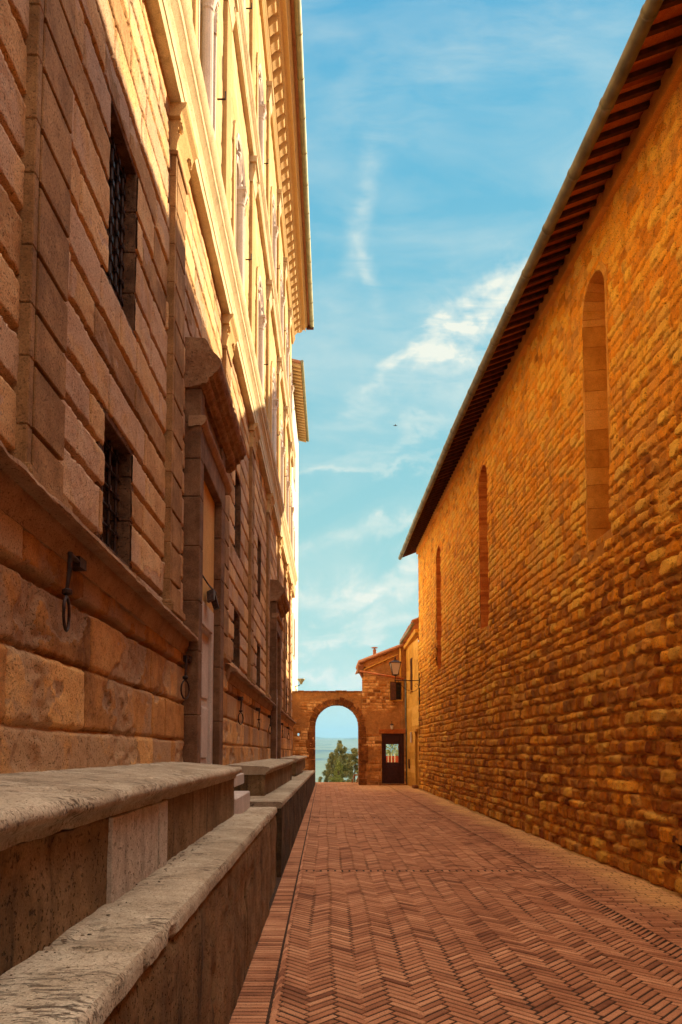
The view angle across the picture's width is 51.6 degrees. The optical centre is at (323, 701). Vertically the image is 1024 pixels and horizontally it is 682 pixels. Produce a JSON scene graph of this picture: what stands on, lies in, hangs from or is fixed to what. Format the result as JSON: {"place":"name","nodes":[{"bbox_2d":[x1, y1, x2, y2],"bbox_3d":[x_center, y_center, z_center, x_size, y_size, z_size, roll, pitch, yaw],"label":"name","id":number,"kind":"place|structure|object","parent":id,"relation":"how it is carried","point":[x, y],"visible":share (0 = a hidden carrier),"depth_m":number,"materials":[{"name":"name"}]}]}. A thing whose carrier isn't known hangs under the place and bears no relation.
{"place":"outdoors","nodes":[
{"label":"outdoors","id":0,"kind":"place"},
{"bbox_2d":[298,734,357,781],"bbox_3d":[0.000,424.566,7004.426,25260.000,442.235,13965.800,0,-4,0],"label":"terrain","id":1,"kind":"structure","parent":0,"point":[324,747],"depth_m":6068.93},
{"bbox_2d":[318,752,341,781],"bbox_3d":[0.292,5.064,38.855,3.062,4.693,2.905,3,-5,-40],"label":"cypress tree","id":2,"kind":"object","parent":1,"relation":"on","point":[331,759],"visible":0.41,"depth_m":38.70,"materials":[{"name":"green plant"}]},
{"bbox_2d":[329,760,342,781],"bbox_3d":[0.782,5.316,37.904,1.561,4.422,2.042,2,-5,-32],"label":"young conifer","id":3,"kind":"object","parent":1,"relation":"on","point":[339,766],"visible":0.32,"depth_m":37.78,"materials":[{"name":"green plant"}]},
{"bbox_2d":[323,740,349,781],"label":"cypress tree","id":4,"kind":"object","parent":1,"relation":"on","point":[339,754],"visible":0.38,"depth_m":40.17,"materials":[{"name":"green plant"}]},
{"bbox_2d":[336,747,357,781],"bbox_3d":[1.885,4.968,39.295,3.616,4.906,3.542,-3,-5,38],"label":"tree","id":5,"kind":"object","parent":1,"relation":"on","point":[352,759],"visible":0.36,"depth_m":39.34,"materials":[{"name":"green plant"}]},
{"bbox_2d":[228,782,681,1023],"bbox_3d":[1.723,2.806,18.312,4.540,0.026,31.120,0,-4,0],"label":"street","id":6,"kind":"structure","parent":0,"point":[353,805],"depth_m":6.32,"materials":[{"name":"brick"}]},
{"bbox_2d":[250,770,314,876],"bbox_3d":[-0.896,2.457,19.704,0.893,0.965,22.155,0,-4,0],"label":"stone bench","id":7,"kind":"object","parent":6,"relation":"on","point":[289,800],"visible":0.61,"depth_m":10.54,"materials":[{"name":"stone"}]},
{"bbox_2d":[227,758,294,795],"bbox_3d":[-1.119,1.423,13.835,0.779,0.554,7.600,0,-4,0],"label":"stone bench","id":8,"kind":"object","parent":7,"relation":"on","point":[263,777],"visible":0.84,"depth_m":10.53,"materials":[{"name":"stone"}]},
{"bbox_2d":[281,755,306,775],"bbox_3d":[-1.070,2.187,24.959,0.754,0.532,8.900,0,-4,0],"label":"stone bench","id":9,"kind":"object","parent":7,"relation":"on","point":[298,765],"visible":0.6,"depth_m":22.25,"materials":[{"name":"stone"}]},
{"bbox_2d":[291,690,367,784],"bbox_3d":[0.106,1.624,31.623,3.713,4.240,0.799,0,-4,0],"label":"archway","id":10,"kind":"object","parent":6,"relation":"on","point":[308,707],"visible":0.77,"depth_m":31.32,"materials":[{"name":"brown brick"}]},
{"bbox_2d":[355,637,418,784],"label":"stone house","id":11,"kind":"structure","parent":6,"relation":"on","point":[383,700],"depth_m":31.32,"materials":[{"name":"stone"}]},
{"bbox_2d":[382,734,403,783],"bbox_3d":[3.055,2.507,31.267,0.990,2.210,0.150,0,-4,0],"label":"door","id":12,"kind":"structure","parent":11,"relation":"in","point":[392,744],"depth_m":31.25,"materials":[{"name":"brown wood"}]},
{"bbox_2d":[389,681,402,700],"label":"window","id":13,"kind":"structure","parent":11,"relation":"in","point":[396,694],"depth_m":31.37,"materials":[{"name":"paint"}]},
{"bbox_2d":[418,789,681,898],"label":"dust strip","id":14,"kind":"object","parent":6,"relation":"on","point":[674,893],"visible":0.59,"depth_m":10.30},
{"bbox_2d":[291,0,645,737],"label":"sky","id":15,"kind":"structure","parent":0,"point":[443,137],"materials":[{"name":"blue"}]},
{"bbox_3d":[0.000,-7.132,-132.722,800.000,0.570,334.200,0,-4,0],"label":"ground","id":16,"kind":"structure","parent":0,"visible":0},
{"bbox_2d":[0,813,269,1023],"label":"stone bench","id":17,"kind":"object","parent":16,"relation":"on","point":[176,944],"visible":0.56,"depth_m":2.73,"materials":[{"name":"stone"}]},
{"bbox_2d":[0,825,223,1009],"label":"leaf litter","id":18,"kind":"object","parent":17,"relation":"on","point":[29,1008],"visible":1,"depth_m":2.33,"materials":[{"name":"brown plant"}]},
{"bbox_2d":[0,762,241,975],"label":"stone bench","id":19,"kind":"object","parent":17,"relation":"on","point":[77,845],"visible":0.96,"depth_m":2.68,"materials":[{"name":"stone"}]},
{"bbox_2d":[0,0,313,773],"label":"palace","id":20,"kind":"structure","parent":16,"relation":"on","point":[156,304],"depth_m":5.95,"materials":[{"name":"stone"}]},
{"bbox_2d":[62,552,86,631],"bbox_3d":[-1.431,-0.610,3.954,0.092,0.464,0.379,0,-4,-4],"label":"hitching ring","id":21,"kind":"object","parent":20,"relation":"attached to","point":[76,563],"visible":1,"depth_m":3.89,"materials":[{"name":"metal"}]},
{"bbox_2d":[93,400,133,569],"bbox_3d":[-1.721,-1.509,5.124,0.448,1.085,0.840,0,-4,0],"label":"window","id":22,"kind":"structure","parent":20,"relation":"in","point":[117,487],"depth_m":5.44,"materials":[{"name":"metal"}]},
{"bbox_2d":[100,81,138,338],"bbox_3d":[-1.721,-3.589,5.265,0.448,1.515,0.840,0,-4,0],"label":"window","id":23,"kind":"structure","parent":20,"relation":"in","point":[122,230],"depth_m":5.55,"materials":[{"name":"metal"}]},
{"bbox_2d":[180,655,191,699],"bbox_3d":[-1.395,-0.249,7.100,0.096,0.464,0.376,0,-4,-6],"label":"hitching ring","id":24,"kind":"object","parent":20,"relation":"attached to","point":[187,659],"visible":1,"depth_m":7.03,"materials":[{"name":"metal"}]},
{"bbox_2d":[192,0,225,146],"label":"arched window","id":25,"kind":"structure","parent":20,"relation":"in","point":[205,12],"depth_m":8.80,"materials":[{"name":"stone"}]},
{"bbox_2d":[203,575,218,609],"bbox_3d":[-1.323,-1.302,8.200,0.144,0.403,0.974,0,-4,4],"label":"door bracket lamp","id":26,"kind":"object","parent":20,"relation":"attached to","point":[211,596],"visible":0.89,"depth_m":8.15,"materials":[{"name":"metal"}]},
{"bbox_2d":[180,337,245,764],"bbox_3d":[-1.324,-1.381,8.473,0.507,4.860,2.280,0,-4,0],"label":"doorway","id":27,"kind":"structure","parent":20,"relation":"in","point":[213,440],"depth_m":7.83,"materials":[{"name":"brown stone"}]},
{"bbox_2d":[231,603,239,667],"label":"window","id":28,"kind":"structure","parent":20,"relation":"in","point":[236,641],"depth_m":11.94,"materials":[{"name":"stone"}]},
{"bbox_2d":[232,470,240,559],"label":"window","id":29,"kind":"structure","parent":20,"relation":"in","point":[237,486],"depth_m":12.08,"materials":[{"name":"stone"}]},
{"bbox_2d":[237,697,243,724],"bbox_3d":[-1.349,0.139,11.417,0.100,0.464,0.374,1,-4,-8],"label":"hitching ring","id":30,"kind":"object","parent":20,"relation":"attached to","point":[240,699],"visible":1,"depth_m":11.34,"materials":[{"name":"metal"}]},
{"bbox_2d":[231,120,251,300],"bbox_3d":[-1.594,-8.163,12.106,0.591,3.144,1.712,0,-4,0],"label":"arched window","id":31,"kind":"structure","parent":20,"relation":"in","point":[239,200],"depth_m":11.94,"materials":[{"name":"stone"}]},
{"bbox_2d":[243,0,251,29],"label":"arched window","id":32,"kind":"structure","parent":20,"relation":"in","point":[244,1],"depth_m":12.93,"materials":[{"name":"stone"}]},
{"bbox_2d":[239,641,259,687],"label":"window","id":33,"kind":"structure","parent":20,"relation":"in","point":[257,666],"depth_m":15.43,"materials":[{"name":"stone"}]},
{"bbox_2d":[240,534,260,603],"bbox_3d":[-1.625,-2.857,15.228,0.448,1.515,0.860,0,-4,0],"label":"window","id":34,"kind":"structure","parent":20,"relation":"in","point":[259,544],"depth_m":15.58,"materials":[{"name":"stone"}]},
{"bbox_2d":[256,708,260,730],"bbox_3d":[-1.331,0.347,14.253,0.092,0.464,0.379,0,-4,-4],"label":"hitching ring","id":35,"kind":"object","parent":20,"relation":"attached to","point":[259,710],"visible":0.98,"depth_m":14.19,"materials":[{"name":"metal"}]},
{"bbox_2d":[255,266,268,400],"bbox_3d":[-1.560,-7.907,15.597,0.591,3.144,1.712,0,-4,0],"label":"arched window","id":36,"kind":"structure","parent":20,"relation":"in","point":[260,319],"depth_m":15.43,"materials":[{"name":"stone"}]},
{"bbox_2d":[255,52,268,174],"bbox_3d":[-1.585,-12.821,15.930,0.591,3.094,1.712,0,-4,0],"label":"arched window","id":37,"kind":"structure","parent":20,"relation":"in","point":[261,112],"depth_m":15.77,"materials":[{"name":"stone"}]},
{"bbox_2d":[268,715,271,733],"bbox_3d":[-1.294,0.545,16.953,0.104,0.464,0.372,1,-4,-8],"label":"hitching ring","id":38,"kind":"object","parent":20,"relation":"attached to","point":[270,716],"visible":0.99,"depth_m":16.87,"materials":[{"name":"metal"}]},
{"bbox_2d":[270,361,279,470],"bbox_3d":[-1.525,-7.639,19.237,0.591,3.144,1.712,0,-4,0],"label":"arched window","id":39,"kind":"structure","parent":20,"relation":"in","point":[274,403],"depth_m":19.05,"materials":[{"name":"stone"}]},
{"bbox_2d":[270,186,279,295],"bbox_3d":[-1.550,-12.553,19.570,0.591,3.094,1.712,0,-4,0],"label":"arched window","id":40,"kind":"structure","parent":20,"relation":"in","point":[274,232],"depth_m":19.40,"materials":[{"name":"stone"}]},
{"bbox_2d":[269,579,289,758],"bbox_3d":[-1.222,-0.615,18.895,0.509,4.860,2.280,0,-4,0],"label":"doorway","id":41,"kind":"structure","parent":20,"relation":"in","point":[279,605],"depth_m":17.90,"materials":[{"name":"brown stone"}]},
{"bbox_2d":[280,263,285,355],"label":"arched window","id":42,"kind":"structure","parent":20,"relation":"in","point":[282,298],"depth_m":22.42,"materials":[{"name":"stone"}]},
{"bbox_2d":[280,414,286,506],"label":"arched window","id":43,"kind":"structure","parent":20,"relation":"in","point":[282,449],"depth_m":22.07,"materials":[{"name":"stone"}]},
{"bbox_2d":[286,621,286,659],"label":"window","id":44,"kind":"structure","parent":20,"relation":"in","point":[286,621],"depth_m":25.00,"materials":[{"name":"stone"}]},
{"bbox_2d":[286,453,290,528],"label":"arched window","id":45,"kind":"structure","parent":20,"relation":"in","point":[288,483],"depth_m":24.87,"materials":[{"name":"stone"}]},
{"bbox_2d":[286,319,290,389],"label":"arched window","id":46,"kind":"structure","parent":20,"relation":"in","point":[287,341],"depth_m":25.21,"materials":[{"name":"stone"}]},
{"bbox_2d":[290,484,294,550],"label":"arched window","id":47,"kind":"structure","parent":20,"relation":"in","point":[292,508],"depth_m":27.46,"materials":[{"name":"stone"}]},
{"bbox_2d":[290,359,294,424],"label":"arched window","id":48,"kind":"structure","parent":20,"relation":"in","point":[291,386],"depth_m":27.80,"materials":[{"name":"stone"}]},
{"bbox_2d":[242,807,276,901],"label":"stone block","id":49,"kind":"structure","parent":16,"relation":"on","point":[271,812],"depth_m":7.71,"materials":[{"name":"stone"}]},
{"bbox_2d":[234,773,249,813],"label":"stone step","id":50,"kind":"structure","parent":49,"relation":"on","point":[241,802],"depth_m":7.70,"materials":[{"name":"white stone"}]},
{"bbox_2d":[292,359,308,690],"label":"white building","id":51,"kind":"structure","parent":16,"relation":"on","point":[300,426],"depth_m":35.97,"materials":[{"name":"paint"}]},
{"bbox_2d":[292,613,294,659],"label":"window","id":52,"kind":"structure","parent":51,"relation":"in","point":[293,642],"depth_m":33.94,"materials":[{"name":"white paint"}]},
{"bbox_2d":[293,450,295,491],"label":"window","id":53,"kind":"structure","parent":51,"relation":"in","point":[294,468],"depth_m":35.60,"materials":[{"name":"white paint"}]},
{"bbox_2d":[293,521,295,565],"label":"window","id":54,"kind":"structure","parent":51,"relation":"in","point":[294,533],"depth_m":35.54,"materials":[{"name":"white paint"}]},
{"bbox_2d":[295,678,304,686],"bbox_3d":[-1.272,-0.975,36.106,0.591,0.468,0.370,2,-4,-22],"label":"bracket lamp","id":55,"kind":"object","parent":51,"relation":"attached to","point":[300,680],"visible":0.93,"depth_m":36.07,"materials":[{"name":"metal"}]},
{"bbox_2d":[399,617,419,788],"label":"plaster house","id":56,"kind":"structure","parent":16,"relation":"on","point":[409,637],"depth_m":29.66,"materials":[{"name":"paint"}]},
{"bbox_2d":[409,658,412,692],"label":"window","id":57,"kind":"structure","parent":56,"relation":"in","point":[411,675],"depth_m":29.99,"materials":[{"name":"paint"}]},
{"bbox_2d":[412,729,419,788],"bbox_3d":[3.802,2.305,28.670,0.380,2.420,0.880,0,-4,0],"label":"doorway","id":58,"kind":"structure","parent":56,"relation":"in","point":[417,770],"depth_m":28.37,"materials":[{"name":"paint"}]},
{"bbox_2d":[398,0,681,893],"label":"church","id":59,"kind":"structure","parent":16,"relation":"on","point":[544,538],"depth_m":10.36,"materials":[{"name":"stone"}]},
{"bbox_2d":[389,657,419,703],"bbox_3d":[3.208,-0.508,28.049,1.215,2.710,0.480,0,-4,0],"label":"street lamp","id":60,"kind":"object","parent":59,"relation":"attached to","point":[395,664],"visible":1,"depth_m":27.98,"materials":[{"name":"metal"}]}
]}

